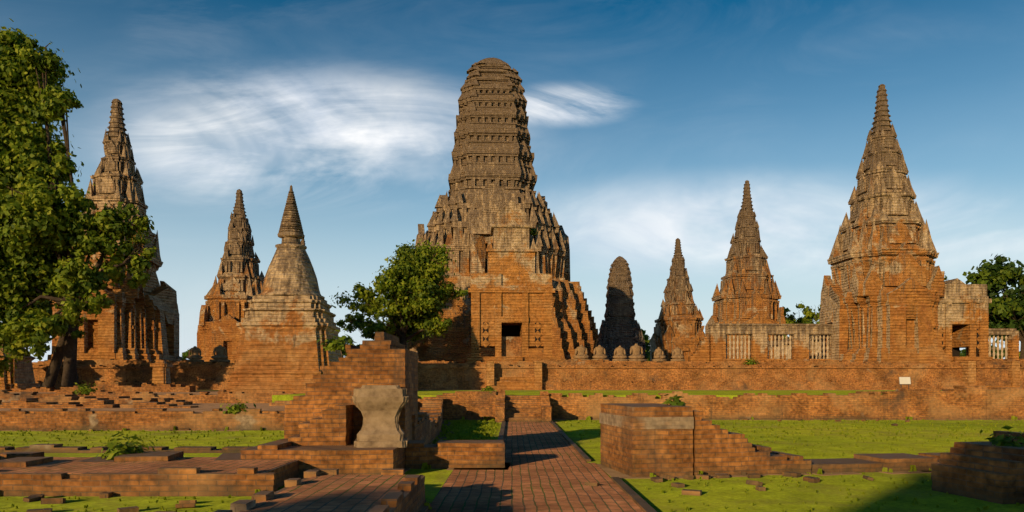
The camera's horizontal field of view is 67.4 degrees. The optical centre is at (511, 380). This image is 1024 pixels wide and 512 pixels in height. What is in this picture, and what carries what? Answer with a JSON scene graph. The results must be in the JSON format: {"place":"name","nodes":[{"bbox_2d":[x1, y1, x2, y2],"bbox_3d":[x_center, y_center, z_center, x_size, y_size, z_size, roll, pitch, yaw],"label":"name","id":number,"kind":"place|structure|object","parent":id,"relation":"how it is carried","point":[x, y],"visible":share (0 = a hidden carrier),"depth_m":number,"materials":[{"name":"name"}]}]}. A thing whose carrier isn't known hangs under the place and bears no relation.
{"place":"outdoors","nodes":[
{"label":"outdoors","id":0,"kind":"place"},
{"bbox_2d":[0,390,284,412],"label":"terrace tops","id":1,"kind":"object","parent":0,"point":[201,407],"depth_m":28.80,"materials":[{"name":"grass"},{"name":"brick"}]},
{"bbox_2d":[71,383,97,393],"bbox_3d":[-19.989,0.324,35.983,1.310,0.688,1.432,0,0,0],"label":"shrub","id":2,"kind":"object","parent":1,"relation":"on","point":[85,389],"visible":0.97,"depth_m":35.79,"materials":[{"name":"green plant"}]},
{"bbox_2d":[0,347,172,389],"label":"ruins","id":3,"kind":"object","parent":1,"relation":"on","point":[23,375],"visible":0.61,"depth_m":46.38,"materials":[{"name":"brick"}]},
{"bbox_2d":[223,185,340,393],"bbox_3d":[-11.495,-4.748,39.998,5.625,10.897,5.618,0,0,-3],"label":"stupa","id":4,"kind":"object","parent":1,"relation":"on","point":[285,323],"visible":0.95,"depth_m":37.95,"materials":[{"name":"brick"}]},
{"bbox_2d":[0,383,295,412],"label":"ruins","id":5,"kind":"object","parent":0,"point":[108,396],"visible":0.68,"depth_m":35.79,"materials":[{"name":"brick"}]},
{"bbox_2d":[0,18,156,386],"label":"tree","id":6,"kind":"object","parent":5,"relation":"on","point":[43,226],"visible":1,"depth_m":43.17,"materials":[{"name":"green plant"}]},
{"bbox_2d":[220,399,255,414],"bbox_3d":[-9.000,0.841,24.963,0.945,0.521,1.182,0,0,42],"label":"shrub","id":7,"kind":"object","parent":5,"relation":"on","point":[235,408],"visible":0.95,"depth_m":24.80,"materials":[{"name":"green plant"}]},
{"bbox_2d":[0,457,405,511],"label":"brick slab tops","id":8,"kind":"object","parent":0,"point":[342,493],"depth_m":9.12,"materials":[{"name":"brown brick"}]},
{"bbox_2d":[175,359,705,362],"bbox_3d":[-6.011,-1.334,56.448,40.044,0.469,2.323,0,0,0],"label":"ruined gallery footing","id":9,"kind":"object","parent":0,"point":[436,361],"visible":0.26,"depth_m":55.44,"materials":[{"name":"brown brick"}]},
{"bbox_2d":[185,346,203,361],"bbox_3d":[-23.536,-1.992,56.997,1.142,1.184,0.804,0,0,-10],"label":"headless buddha statue","id":10,"kind":"object","parent":9,"relation":"on","point":[195,353],"visible":1,"depth_m":56.86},
{"bbox_2d":[210,345,229,361],"bbox_3d":[-21.618,-2.033,56.851,1.250,1.265,0.876,0,0,-6],"label":"headless buddha statue","id":11,"kind":"object","parent":9,"relation":"on","point":[219,350],"visible":1,"depth_m":56.69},
{"bbox_2d":[572,345,589,360],"bbox_3d":[5.036,-2.018,55.759,1.182,1.236,0.831,0,0,-6],"label":"headless buddha statue","id":12,"kind":"object","parent":9,"relation":"on","point":[581,350],"visible":0.98,"depth_m":55.62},
{"bbox_2d":[590,345,608,361],"bbox_3d":[6.369,-2.002,55.772,1.161,1.205,0.817,0,0,-9],"label":"headless buddha statue","id":13,"kind":"object","parent":9,"relation":"on","point":[599,350],"visible":0.98,"depth_m":55.64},
{"bbox_2d":[612,346,627,360],"bbox_3d":[7.843,-1.984,55.840,1.082,1.168,0.764,0,0,1],"label":"headless buddha statue","id":14,"kind":"object","parent":9,"relation":"on","point":[619,351],"visible":0.98,"depth_m":55.67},
{"bbox_2d":[628,344,646,361],"bbox_3d":[9.066,-2.062,55.898,1.308,1.324,0.915,0,0,-13],"label":"headless buddha statue","id":15,"kind":"object","parent":9,"relation":"on","point":[635,350],"visible":1,"depth_m":55.72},
{"bbox_2d":[670,347,684,360],"bbox_3d":[12.026,-1.936,55.786,0.980,1.072,0.704,0,0,0],"label":"headless buddha statue","id":16,"kind":"object","parent":9,"relation":"on","point":[676,354],"visible":1,"depth_m":55.58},
{"bbox_2d":[0,420,931,478],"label":"earth strips","id":17,"kind":"object","parent":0,"point":[611,472],"depth_m":13.35,"materials":[{"name":"brown soil"}]},
{"bbox_2d":[74,332,504,477],"bbox_3d":[-3.598,0.352,21.987,6.945,2.497,19.690,0,0,0],"label":"ruin mound","id":18,"kind":"object","parent":17,"relation":"on","point":[323,422],"visible":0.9,"depth_m":13.99,"materials":[{"name":"brick"}]},
{"bbox_2d":[96,431,154,459],"bbox_3d":[-6.471,1.097,12.926,0.833,0.505,1.056,0,0,0],"label":"shrub","id":19,"kind":"object","parent":18,"relation":"on","point":[125,448],"visible":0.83,"depth_m":12.77,"materials":[{"name":"green plant"}]},
{"bbox_2d":[317,328,356,351],"bbox_3d":[-3.405,-0.794,14.983,0.725,0.476,0.805,0,0,0],"label":"shrub","id":20,"kind":"object","parent":18,"relation":"on","point":[335,344],"visible":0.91,"depth_m":14.85,"materials":[{"name":"green plant"}]},
{"bbox_2d":[352,385,408,447],"bbox_3d":[-2.301,0.608,13.501,0.971,1.064,0.969,0,0,-8],"label":"stone pedestal","id":21,"kind":"object","parent":18,"relation":"on","point":[380,407],"visible":0.98,"depth_m":13.12,"materials":[{"name":"stone"}]},
{"bbox_2d":[23,418,909,511],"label":"scattered bricks","id":22,"kind":"object","parent":17,"relation":"on","point":[192,504],"visible":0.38,"depth_m":10.79,"materials":[{"name":"brown brick"}]},
{"bbox_2d":[42,418,919,477],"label":"fallen bricks","id":23,"kind":"object","parent":17,"relation":"on","point":[792,474],"visible":0.25,"depth_m":12.89,"materials":[{"name":"brown brick"}]},
{"bbox_2d":[269,386,1023,419],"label":"brick wall","id":24,"kind":"structure","parent":17,"relation":"on","point":[977,403],"depth_m":31.59,"materials":[{"name":"brick"}]},
{"bbox_2d":[481,385,494,392],"bbox_3d":[-1.020,0.338,31.974,0.698,0.473,0.778,0,0,13],"label":"shrub","id":25,"kind":"object","parent":24,"relation":"on","point":[489,388],"visible":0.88,"depth_m":31.78,"materials":[{"name":"green plant"}]},
{"bbox_2d":[599,403,949,476],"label":"ruin wall","id":26,"kind":"structure","parent":17,"relation":"on","point":[641,439],"depth_m":12.94,"materials":[{"name":"brick"}]},
{"bbox_2d":[662,394,686,405],"bbox_3d":[2.860,0.357,13.574,0.426,0.254,0.450,0,0,26],"label":"shrub","id":27,"kind":"object","parent":26,"relation":"on","point":[676,401],"visible":0.94,"depth_m":13.51,"materials":[{"name":"green plant"}]},
{"bbox_2d":[0,416,1023,511],"bbox_3d":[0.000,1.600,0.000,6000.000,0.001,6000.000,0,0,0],"label":"lawn","id":28,"kind":"structure","parent":0,"point":[716,496],"depth_m":12.59,"materials":[{"name":"green plant"}]},
{"bbox_2d":[0,300,52,342],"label":"tree","id":29,"kind":"object","parent":28,"relation":"on","point":[48,309],"visible":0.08,"depth_m":76.82,"materials":[{"name":"green plant"}]},
{"bbox_2d":[182,352,186,360],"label":"tree line","id":30,"kind":"object","parent":28,"relation":"on","point":[183,355],"visible":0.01,"depth_m":194.81,"materials":[{"name":"green plant"}]},
{"bbox_2d":[0,444,402,491],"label":"brick ruins","id":31,"kind":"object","parent":28,"relation":"on","point":[287,470],"depth_m":17.02,"materials":[{"name":"brown brick"}]},
{"bbox_2d":[0,409,425,511],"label":"brick wall","id":32,"kind":"structure","parent":28,"relation":"on","point":[194,481],"depth_m":10.65,"materials":[{"name":"brick"}]},
{"bbox_2d":[931,431,1023,503],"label":"ruin wall","id":33,"kind":"structure","parent":28,"relation":"on","point":[985,471],"depth_m":10.48,"materials":[{"name":"brick"}]},
{"bbox_2d":[980,425,1023,446],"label":"shrub","id":34,"kind":"object","parent":33,"relation":"on","point":[998,440],"visible":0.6,"depth_m":10.66,"materials":[{"name":"green plant"}]},
{"bbox_2d":[0,0,1023,361],"label":"sky","id":35,"kind":"structure","parent":0,"point":[649,121],"materials":[{"name":"blue"}]},
{"bbox_2d":[427,422,643,511],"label":"brick path","id":36,"kind":"structure","parent":0,"point":[550,469],"depth_m":11.89,"materials":[{"name":"brown brick"}]},
{"bbox_2d":[419,389,656,511],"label":"brick steps","id":37,"kind":"structure","parent":36,"relation":"on","point":[523,408],"depth_m":29.80,"materials":[{"name":"brick"}]},
{"bbox_2d":[272,390,941,401],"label":"lawn terrace","id":38,"kind":"structure","parent":0,"point":[730,394],"depth_m":39.82,"materials":[{"name":"green plant"}]},
{"bbox_2d":[467,200,555,389],"bbox_3d":[-0.018,-6.100,53.917,6.200,13.400,7.070,0,0,-3],"label":"porch","id":39,"kind":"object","parent":38,"relation":"on","point":[510,293],"depth_m":54.00,"materials":[{"name":"brick"}]},
{"bbox_2d":[529,225,539,234],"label":"shrub","id":40,"kind":"object","parent":39,"relation":"on","point":[533,232],"visible":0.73,"depth_m":56.90,"materials":[{"name":"green plant"}]},
{"bbox_2d":[32,359,1023,389],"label":"temple platform","id":41,"kind":"structure","parent":38,"relation":"on","point":[784,374],"depth_m":51.25,"materials":[{"name":"brick"}]},
{"bbox_2d":[742,357,758,364],"bbox_3d":[15.972,-1.346,51.585,1.141,0.602,1.132,0,0,-36],"label":"shrub","id":42,"kind":"object","parent":41,"relation":"on","point":[750,362],"visible":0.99,"depth_m":51.43,"materials":[{"name":"green plant"}]},
{"bbox_2d":[938,278,1019,387],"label":"gate","id":43,"kind":"structure","parent":41,"relation":"on","point":[963,315],"depth_m":54.23,"materials":[{"name":"brick"}]},
{"bbox_2d":[784,314,819,338],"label":"tree","id":44,"kind":"object","parent":38,"relation":"on","point":[792,322],"visible":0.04,"depth_m":116.63,"materials":[{"name":"green plant"}]},
{"bbox_2d":[899,377,910,388],"bbox_3d":[24.298,0.174,47.491,0.660,0.852,0.206,0,0,15],"label":"info sign","id":45,"kind":"object","parent":38,"relation":"on","point":[904,380],"visible":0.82,"depth_m":47.46,"materials":[{"name":"metal"}]},
{"bbox_2d":[960,350,995,358],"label":"tree line","id":46,"kind":"object","parent":38,"relation":"on","point":[962,354],"depth_m":184.92,"materials":[{"name":"green plant"}]},
{"bbox_2d":[961,343,1004,358],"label":"tree line","id":47,"kind":"object","parent":38,"relation":"on","point":[963,350],"visible":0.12,"depth_m":197.74,"materials":[{"name":"green plant"}]},
{"bbox_2d":[962,254,1023,358],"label":"tree","id":48,"kind":"object","parent":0,"point":[1006,309],"visible":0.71,"depth_m":88.08,"materials":[{"name":"green plant"}]},
{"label":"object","id":49,"kind":"structure","parent":0,"visible":0},
{"bbox_2d":[44,99,181,361],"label":"temple tower","id":50,"kind":"structure","parent":49,"relation":"on","point":[140,322],"depth_m":56.54,"materials":[{"name":"brick"}]},
{"bbox_2d":[130,231,154,245],"bbox_3d":[-27.281,-10.577,56.397,1.892,1.095,1.899,0,0,-35],"label":"foliage","id":51,"kind":"object","parent":50,"relation":"on","point":[141,240],"visible":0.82,"depth_m":56.18,"materials":[{"name":"green plant"}]},
{"bbox_2d":[197,189,264,362],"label":"temple tower","id":52,"kind":"structure","parent":49,"relation":"on","point":[234,290],"depth_m":83.08,"materials":[{"name":"brick"}]},
{"bbox_2d":[340,335,353,356],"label":"shrub","id":53,"kind":"object","parent":49,"relation":"on","point":[344,353],"visible":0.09,"depth_m":133.95,"materials":[{"name":"green plant"}]},
{"bbox_2d":[329,238,467,348],"bbox_3d":[-9.694,-6.630,66.351,11.090,11.260,8.735,0,0,21],"label":"tree","id":54,"kind":"object","parent":49,"relation":"on","point":[412,291],"visible":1,"depth_m":64.51,"materials":[{"name":"green plant"}]},
{"bbox_2d":[387,58,597,362],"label":"temple tower","id":55,"kind":"structure","parent":49,"relation":"on","point":[492,173],"depth_m":80.44,"materials":[{"name":"brick"}]},
{"bbox_2d":[595,256,645,360],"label":"prang","id":56,"kind":"structure","parent":49,"relation":"on","point":[620,325],"depth_m":72.30,"materials":[{"name":"brick"}]},
{"bbox_2d":[640,329,650,358],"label":"tree","id":57,"kind":"object","parent":49,"relation":"on","point":[646,338],"visible":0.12,"depth_m":135.27,"materials":[{"name":"green plant"}]},
{"bbox_2d":[650,238,704,360],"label":"temple tower","id":58,"kind":"structure","parent":49,"relation":"on","point":[678,322],"depth_m":110.57,"materials":[{"name":"brick"}]},
{"bbox_2d":[705,180,785,358],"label":"temple tower","id":59,"kind":"structure","parent":49,"relation":"on","point":[749,293],"depth_m":82.41,"materials":[{"name":"brick"}]},
{"bbox_2d":[783,301,820,323],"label":"sparse tree","id":60,"kind":"object","parent":49,"relation":"on","point":[810,316],"visible":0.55,"depth_m":101.01,"materials":[{"name":"green plant"}]},
{"bbox_2d":[688,323,1018,362],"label":"gallery wall","id":61,"kind":"structure","parent":49,"relation":"on","point":[802,341],"depth_m":55.96,"materials":[{"name":"brown brick"}]},
{"bbox_2d":[651,347,666,361],"bbox_3d":[10.702,-1.932,55.876,0.940,1.064,0.687,0,0,-13],"label":"headless buddha statue","id":62,"kind":"object","parent":61,"relation":"on","point":[658,356],"visible":1,"depth_m":55.67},
{"bbox_2d":[817,84,951,362],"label":"temple tower","id":63,"kind":"structure","parent":49,"relation":"on","point":[883,291],"depth_m":54.17,"materials":[{"name":"brick"}]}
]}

